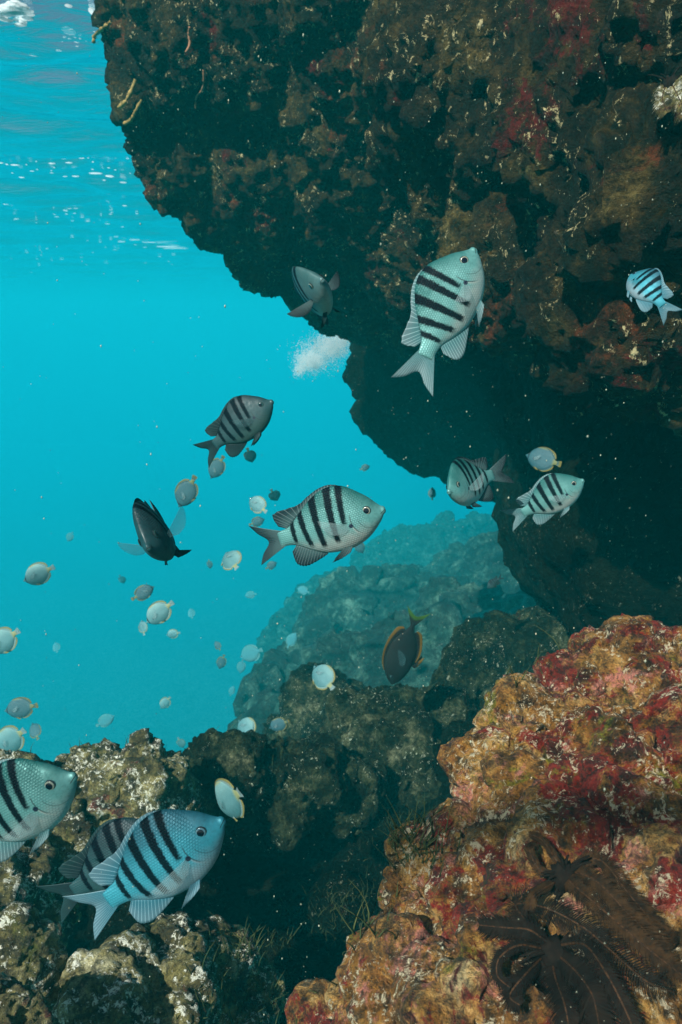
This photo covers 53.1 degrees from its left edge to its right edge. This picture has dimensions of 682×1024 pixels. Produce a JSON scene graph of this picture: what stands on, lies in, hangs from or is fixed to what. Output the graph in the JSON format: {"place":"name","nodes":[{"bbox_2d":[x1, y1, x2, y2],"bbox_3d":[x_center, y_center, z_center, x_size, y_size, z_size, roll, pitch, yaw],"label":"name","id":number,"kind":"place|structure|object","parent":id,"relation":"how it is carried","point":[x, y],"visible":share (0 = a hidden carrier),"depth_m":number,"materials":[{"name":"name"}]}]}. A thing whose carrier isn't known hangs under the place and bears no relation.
{"place":"outdoors","nodes":[
{"label":"outdoors","id":0,"kind":"place"},
{"bbox_2d":[0,627,20,653],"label":"butterflyfish","id":1,"kind":"object","parent":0,"point":[8,640],"visible":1,"depth_m":2.41,"materials":[{"name":"white"}]},
{"bbox_2d":[0,725,26,751],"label":"butterflyfish","id":2,"kind":"object","parent":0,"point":[12,739],"visible":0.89,"depth_m":2.45,"materials":[{"name":"white"}]},
{"bbox_2d":[4,697,37,718],"bbox_3d":[-1.261,0.772,2.692,0.145,0.085,0.038,-11,0,5],"label":"butterflyfish","id":3,"kind":"object","parent":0,"point":[19,707],"visible":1,"depth_m":2.69,"materials":[{"name":"white"}]},
{"bbox_2d":[0,972,59,1023],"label":"foreground boulder","id":4,"kind":"object","parent":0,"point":[22,1003],"visible":1,"depth_m":0.68,"materials":[{"name":"brown stone"}]},
{"bbox_2d":[0,901,67,1009],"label":"foreground boulder","id":5,"kind":"object","parent":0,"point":[33,954],"visible":0.81,"depth_m":0.83,"materials":[{"name":"stone"}]},
{"bbox_2d":[29,723,40,739],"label":"butterflyfish","id":6,"kind":"object","parent":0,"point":[34,730],"visible":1,"depth_m":4.70,"materials":[{"name":"white"}]},
{"bbox_2d":[23,562,54,584],"bbox_3d":[-1.173,0.239,2.651,0.149,0.088,0.039,-24,0,11],"label":"butterflyfish","id":7,"kind":"object","parent":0,"point":[38,573],"visible":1,"depth_m":2.65,"materials":[{"name":"white"}]},
{"bbox_2d":[0,758,77,862],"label":"striped fish","id":8,"kind":"object","parent":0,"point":[36,798],"visible":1,"depth_m":0.55},
{"bbox_2d":[0,812,96,946],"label":"foreground boulder","id":9,"kind":"object","parent":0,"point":[65,841],"visible":0.39,"depth_m":1.13,"materials":[{"name":"stone"}]},
{"bbox_2d":[53,642,59,652],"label":"butterflyfish","id":10,"kind":"object","parent":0,"point":[56,647],"visible":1,"depth_m":7.49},
{"bbox_2d":[66,532,73,541],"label":"butterflyfish","id":11,"kind":"object","parent":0,"point":[69,536],"visible":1,"depth_m":7.49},
{"bbox_2d":[36,817,137,923],"bbox_3d":[-0.254,0.387,0.739,0.169,0.087,0.039,-34,3,0],"label":"striped fish","id":12,"kind":"object","parent":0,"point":[105,840],"visible":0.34,"depth_m":0.74},
{"bbox_2d":[96,714,114,726],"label":"butterflyfish","id":13,"kind":"object","parent":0,"point":[105,720],"visible":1,"depth_m":3.92,"materials":[{"name":"white"}]},
{"bbox_2d":[118,575,125,582],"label":"butterflyfish","id":14,"kind":"object","parent":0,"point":[121,579],"visible":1,"depth_m":7.49,"materials":[{"name":"white"}]},
{"bbox_2d":[0,0,282,301],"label":"water surface","id":15,"kind":"object","parent":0,"point":[111,268],"visible":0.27,"depth_m":11.19,"materials":[{"name":"blue liquid"}]},
{"bbox_2d":[0,0,188,272],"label":"sea foam","id":16,"kind":"object","parent":15,"relation":"on","point":[11,8],"visible":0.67,"depth_m":4.08,"materials":[{"name":"white"}]},
{"bbox_2d":[131,585,153,600],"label":"butterflyfish","id":17,"kind":"object","parent":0,"point":[143,592],"visible":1,"depth_m":3.40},
{"bbox_2d":[138,620,147,635],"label":"butterflyfish","id":18,"kind":"object","parent":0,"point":[143,627],"visible":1,"depth_m":5.76,"materials":[{"name":"white"}]},
{"bbox_2d":[62,809,225,939],"bbox_3d":[-0.171,0.316,0.600,0.165,0.085,0.060,-36,3,0],"label":"striped fish","id":19,"kind":"object","parent":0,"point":[159,860],"visible":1,"depth_m":0.59},
{"bbox_2d":[124,498,190,564],"bbox_3d":[-0.200,0.018,0.755,0.074,0.080,0.156,1,16,3],"label":"fish","id":20,"kind":"object","parent":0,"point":[156,540],"visible":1,"depth_m":0.70},
{"bbox_2d":[146,600,173,623],"bbox_3d":[-0.702,0.388,2.649,0.115,0.101,0.037,5,17,16],"label":"butterflyfish","id":21,"kind":"object","parent":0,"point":[159,612],"visible":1,"depth_m":2.65,"materials":[{"name":"white"}]},
{"bbox_2d":[160,696,170,708],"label":"butterflyfish","id":22,"kind":"object","parent":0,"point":[165,702],"visible":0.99,"depth_m":5.76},
{"bbox_2d":[51,911,288,1023],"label":"foreground boulder","id":23,"kind":"object","parent":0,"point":[119,985],"visible":0.93,"depth_m":0.88,"materials":[{"name":"stone"}]},
{"bbox_2d":[167,629,179,638],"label":"butterflyfish","id":24,"kind":"object","parent":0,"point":[172,633],"visible":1,"depth_m":6.24,"materials":[{"name":"white"}]},
{"bbox_2d":[176,737,184,747],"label":"butterflyfish","id":25,"kind":"object","parent":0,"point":[180,742],"visible":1,"depth_m":7.05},
{"bbox_2d":[0,0,372,444],"label":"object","id":26,"kind":"structure","parent":0,"point":[176,369],"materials":[{"name":"blue liquid"}]},
{"bbox_2d":[175,475,197,506],"bbox_3d":[-0.564,-0.076,2.497,0.083,0.141,0.037,31,17,-1],"label":"butterflyfish","id":27,"kind":"object","parent":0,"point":[186,491],"visible":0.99,"depth_m":2.49,"materials":[{"name":"grey"}]},
{"bbox_2d":[188,608,194,618],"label":"butterflyfish","id":28,"kind":"object","parent":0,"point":[191,613],"visible":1,"depth_m":7.49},
{"bbox_2d":[207,560,212,568],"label":"butterflyfish","id":29,"kind":"object","parent":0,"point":[209,564],"visible":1,"depth_m":7.50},
{"bbox_2d":[208,455,225,478],"bbox_3d":[-0.619,-0.224,3.405,0.082,0.139,0.036,33,17,-1],"label":"butterflyfish","id":30,"kind":"object","parent":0,"point":[216,468],"visible":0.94,"depth_m":3.40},
{"bbox_2d":[214,641,220,650],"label":"butterflyfish","id":31,"kind":"object","parent":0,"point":[217,645],"visible":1,"depth_m":7.49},
{"bbox_2d":[216,655,226,668],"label":"butterflyfish","id":32,"kind":"object","parent":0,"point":[221,662],"visible":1,"depth_m":5.91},
{"bbox_2d":[215,778,243,820],"bbox_3d":[-0.215,0.562,1.340,0.110,0.112,0.038,13,21,37],"label":"butterflyfish","id":33,"kind":"object","parent":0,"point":[230,802],"visible":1,"depth_m":1.33,"materials":[{"name":"white"}]},
{"bbox_2d":[221,551,241,569],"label":"butterflyfish","id":34,"kind":"object","parent":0,"point":[231,560],"visible":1,"depth_m":2.48,"materials":[{"name":"white"}]},
{"bbox_2d":[229,686,234,695],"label":"butterflyfish","id":35,"kind":"object","parent":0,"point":[232,690],"visible":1,"depth_m":7.50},
{"bbox_2d":[237,659,245,672],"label":"butterflyfish","id":36,"kind":"object","parent":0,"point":[241,666],"visible":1,"depth_m":5.88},
{"bbox_2d":[238,717,255,731],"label":"butterflyfish","id":37,"kind":"object","parent":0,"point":[246,724],"visible":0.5,"depth_m":3.00,"materials":[{"name":"white"}]},
{"bbox_2d":[0,440,494,761],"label":"water","id":38,"kind":"structure","parent":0,"point":[84,610],"depth_m":66.09,"materials":[{"name":"blue liquid"}]},
{"bbox_2d":[244,447,255,462],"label":"butterflyfish","id":39,"kind":"object","parent":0,"point":[250,456],"visible":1,"depth_m":4.19,"materials":[{"name":"teal"}]},
{"bbox_2d":[245,591,256,597],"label":"butterflyfish","id":40,"kind":"object","parent":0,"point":[250,594],"visible":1,"depth_m":7.06,"materials":[{"name":"white"}]},
{"bbox_2d":[240,645,262,661],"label":"butterflyfish","id":41,"kind":"object","parent":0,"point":[250,653],"visible":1,"depth_m":3.52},
{"bbox_2d":[249,517,264,526],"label":"butterflyfish","id":42,"kind":"object","parent":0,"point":[257,521],"visible":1,"depth_m":5.35,"materials":[{"name":"white"}]},
{"bbox_2d":[249,496,267,513],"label":"butterflyfish","id":43,"kind":"object","parent":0,"point":[257,504],"visible":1,"depth_m":3.40,"materials":[{"name":"white"}]},
{"bbox_2d":[60,710,476,1023],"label":"reef gully","id":44,"kind":"object","parent":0,"point":[250,885],"visible":0.15,"depth_m":1.83,"materials":[{"name":"black stone"}]},
{"bbox_2d":[0,748,85,814],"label":"reef boulder","id":45,"kind":"object","parent":44,"relation":"on","point":[75,808],"visible":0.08,"depth_m":1.49,"materials":[{"name":"stone"}]},
{"bbox_2d":[54,728,201,827],"bbox_3d":[-0.506,0.686,1.600,0.352,0.346,0.275,0,16,0],"label":"reef boulder","id":46,"kind":"object","parent":44,"relation":"on","point":[138,792],"visible":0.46,"depth_m":1.53,"materials":[{"name":"beige stone"}]},
{"bbox_2d":[182,728,387,857],"bbox_3d":[-0.148,0.798,1.992,0.628,0.448,0.318,-6,17,-20],"label":"reef boulder","id":47,"kind":"object","parent":44,"relation":"on","point":[307,798],"visible":0.88,"depth_m":1.88,"materials":[{"name":"grey stone"}]},
{"bbox_2d":[30,612,583,1023],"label":"algae turf","id":48,"kind":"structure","parent":44,"relation":"on","point":[396,838],"depth_m":0.90,"materials":[{"name":"green plant"}]},
{"bbox_2d":[262,662,366,743],"bbox_3d":[-0.090,1.083,3.317,0.685,0.606,0.650,0,16,0],"label":"reef boulder","id":49,"kind":"object","parent":44,"relation":"on","point":[301,697],"visible":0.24,"depth_m":3.26,"materials":[{"name":"grey stone"}]},
{"bbox_2d":[319,681,480,817],"bbox_3d":[0.188,0.943,2.423,0.699,0.609,0.595,0,16,0],"label":"reef boulder","id":50,"kind":"object","parent":44,"relation":"on","point":[405,758],"visible":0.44,"depth_m":2.29,"materials":[{"name":"grey stone"}]},
{"bbox_2d":[429,605,570,709],"bbox_3d":[0.755,0.728,2.859,0.895,0.731,0.681,0,16,0],"label":"reef boulder","id":51,"kind":"object","parent":44,"relation":"on","point":[518,631],"visible":0.34,"depth_m":2.74,"materials":[{"name":"grey stone"}]},
{"bbox_2d":[265,561,276,569],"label":"butterflyfish","id":52,"kind":"object","parent":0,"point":[271,565],"visible":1,"depth_m":6.42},
{"bbox_2d":[268,489,279,500],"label":"butterflyfish","id":53,"kind":"object","parent":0,"point":[274,495],"visible":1,"depth_m":4.42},
{"bbox_2d":[269,717,289,731],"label":"butterflyfish","id":54,"kind":"object","parent":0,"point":[278,724],"visible":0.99,"depth_m":2.59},
{"bbox_2d":[286,633,296,647],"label":"butterflyfish","id":55,"kind":"object","parent":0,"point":[291,639],"visible":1,"depth_m":4.70,"materials":[{"name":"white"}]},
{"bbox_2d":[297,586,308,594],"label":"butterflyfish","id":56,"kind":"object","parent":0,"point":[302,590],"visible":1,"depth_m":6.41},
{"bbox_2d":[287,266,339,328],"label":"fish","id":57,"kind":"object","parent":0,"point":[312,290],"visible":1,"depth_m":0.78},
{"bbox_2d":[287,330,350,379],"bbox_3d":[-0.170,-1.441,6.163,0.864,0.564,1.481,5,17,18],"label":"bubble plume","id":58,"kind":"object","parent":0,"point":[333,347],"visible":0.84,"depth_m":6.08,"materials":[{"name":"white"}]},
{"bbox_2d":[312,664,334,689],"bbox_3d":[-0.064,0.628,2.591,0.094,0.041,0.158,-45,39,-6],"label":"butterflyfish","id":59,"kind":"object","parent":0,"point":[323,676],"visible":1,"depth_m":2.58,"materials":[{"name":"white"}]},
{"bbox_2d":[2,4,679,1023],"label":"floating particles","id":60,"kind":"object","parent":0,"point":[346,570],"visible":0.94,"depth_m":0.89,"materials":[{"name":"white"}]},
{"bbox_2d":[193,395,273,466],"bbox_3d":[-0.175,-0.137,1.114,0.158,0.082,0.040,-35,3,10],"label":"striped fish","id":61,"kind":"object","parent":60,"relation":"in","point":[237,424],"visible":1,"depth_m":1.10},
{"bbox_2d":[249,485,385,565],"bbox_3d":[-0.028,0.018,0.764,0.162,0.084,0.046,-17,7,9],"label":"striped fish","id":62,"kind":"object","parent":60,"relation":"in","point":[320,523],"visible":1,"depth_m":0.75},
{"bbox_2d":[354,543,364,552],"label":"butterflyfish","id":63,"kind":"object","parent":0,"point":[360,548],"visible":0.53,"depth_m":5.04,"materials":[{"name":"white"}]},
{"bbox_2d":[360,464,369,470],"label":"butterflyfish","id":64,"kind":"object","parent":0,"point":[364,467],"visible":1,"depth_m":7.50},
{"bbox_2d":[227,510,535,733],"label":"reef slope","id":65,"kind":"structure","parent":0,"point":[442,568],"depth_m":9.88,"materials":[{"name":"stone"}]},
{"bbox_2d":[91,0,681,436],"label":"rock overhang","id":66,"kind":"object","parent":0,"point":[585,210],"visible":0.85,"depth_m":1.63,"materials":[{"name":"stone"}]},
{"bbox_2d":[92,20,111,43],"bbox_3d":[-0.870,-1.723,2.449,0.037,0.084,0.346,-8,18,-26],"label":"hydroid strand","id":67,"kind":"object","parent":66,"relation":"attached to","point":[99,31],"visible":1,"depth_m":2.35},
{"bbox_2d":[117,78,137,108],"bbox_3d":[-0.742,-1.451,2.367,0.088,0.088,0.025,5,17,16],"label":"hydroid strand","id":68,"kind":"object","parent":66,"relation":"attached to","point":[123,103],"visible":1,"depth_m":2.36},
{"bbox_2d":[123,99,142,125],"bbox_3d":[-0.734,-1.405,2.401,0.098,0.072,0.019,11,20,32],"label":"hydroid strand","id":69,"kind":"object","parent":66,"relation":"attached to","point":[132,117],"visible":1,"depth_m":2.40},
{"bbox_2d":[185,26,190,52],"bbox_3d":[-0.483,-1.500,2.169,0.032,0.070,0.018,14,22,40],"label":"hydroid strand","id":70,"kind":"object","parent":66,"relation":"attached to","point":[189,42],"visible":1,"depth_m":2.17},
{"bbox_2d":[194,70,204,108],"bbox_3d":[-0.474,-1.419,2.295,0.016,0.086,0.135,-8,18,-25],"label":"hydroid strand","id":71,"kind":"object","parent":66,"relation":"hanging from","point":[202,88],"visible":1,"depth_m":2.28},
{"bbox_2d":[648,66,681,122],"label":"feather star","id":72,"kind":"object","parent":66,"relation":"attached to","point":[671,86],"visible":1,"depth_m":0.97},
{"bbox_2d":[382,607,429,684],"bbox_3d":[0.204,0.424,2.151,0.129,0.254,0.052,19,0,-6],"label":"surgeonfish","id":73,"kind":"object","parent":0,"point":[402,650],"visible":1,"depth_m":2.14,"materials":[{"name":"grey"}]},
{"bbox_2d":[428,487,435,499],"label":"butterflyfish","id":74,"kind":"object","parent":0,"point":[432,493],"visible":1,"depth_m":6.42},
{"bbox_2d":[392,247,484,395],"bbox_3d":[0.099,-0.195,0.686,0.078,0.152,0.067,24,5,-6],"label":"striped fish","id":75,"kind":"object","parent":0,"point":[447,292],"visible":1,"depth_m":0.68},
{"bbox_2d":[446,455,514,508],"bbox_3d":[0.206,-0.047,1.042,0.161,0.080,0.058,-11,20,-34],"label":"striped fish","id":76,"kind":"object","parent":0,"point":[468,482],"visible":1,"depth_m":1.02},
{"bbox_2d":[284,613,681,1023],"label":"rock outcrop","id":77,"kind":"object","parent":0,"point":[573,739],"visible":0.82,"depth_m":0.65,"materials":[{"name":"brown stone"}]},
{"bbox_2d":[476,884,676,1023],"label":"feather star","id":78,"kind":"object","parent":77,"relation":"on","point":[557,961],"visible":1,"depth_m":0.49,"materials":[{"name":"black"}]},
{"bbox_2d":[523,830,681,986],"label":"feather star","id":79,"kind":"object","parent":77,"relation":"on","point":[636,920],"visible":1,"depth_m":0.51,"materials":[{"name":"brown"}]},
{"bbox_2d":[487,575,503,588],"bbox_3d":[0.541,0.245,2.400,0.069,0.035,0.016,-38,6,0],"label":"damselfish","id":80,"kind":"object","parent":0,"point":[493,582],"visible":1,"depth_m":2.40,"materials":[{"name":"grey"}]},
{"bbox_2d":[342,343,681,635],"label":"cave wall","id":81,"kind":"structure","parent":0,"point":[613,554],"depth_m":2.23,"materials":[{"name":"black stone"}]},
{"bbox_2d":[500,473,584,530],"bbox_3d":[0.333,-0.018,1.119,0.141,0.073,0.038,-31,5,16],"label":"striped fish","id":82,"kind":"object","parent":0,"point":[545,498],"visible":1,"depth_m":1.11},
{"bbox_2d":[526,447,561,471],"bbox_3d":[0.473,-0.123,1.595,0.025,0.057,0.096,9,10,-46],"label":"butterflyfish","id":83,"kind":"object","parent":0,"point":[537,458],"visible":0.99,"depth_m":1.59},
{"bbox_2d":[626,268,681,325],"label":"striped fish","id":84,"kind":"object","parent":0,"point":[647,289],"visible":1,"depth_m":0.88}
]}

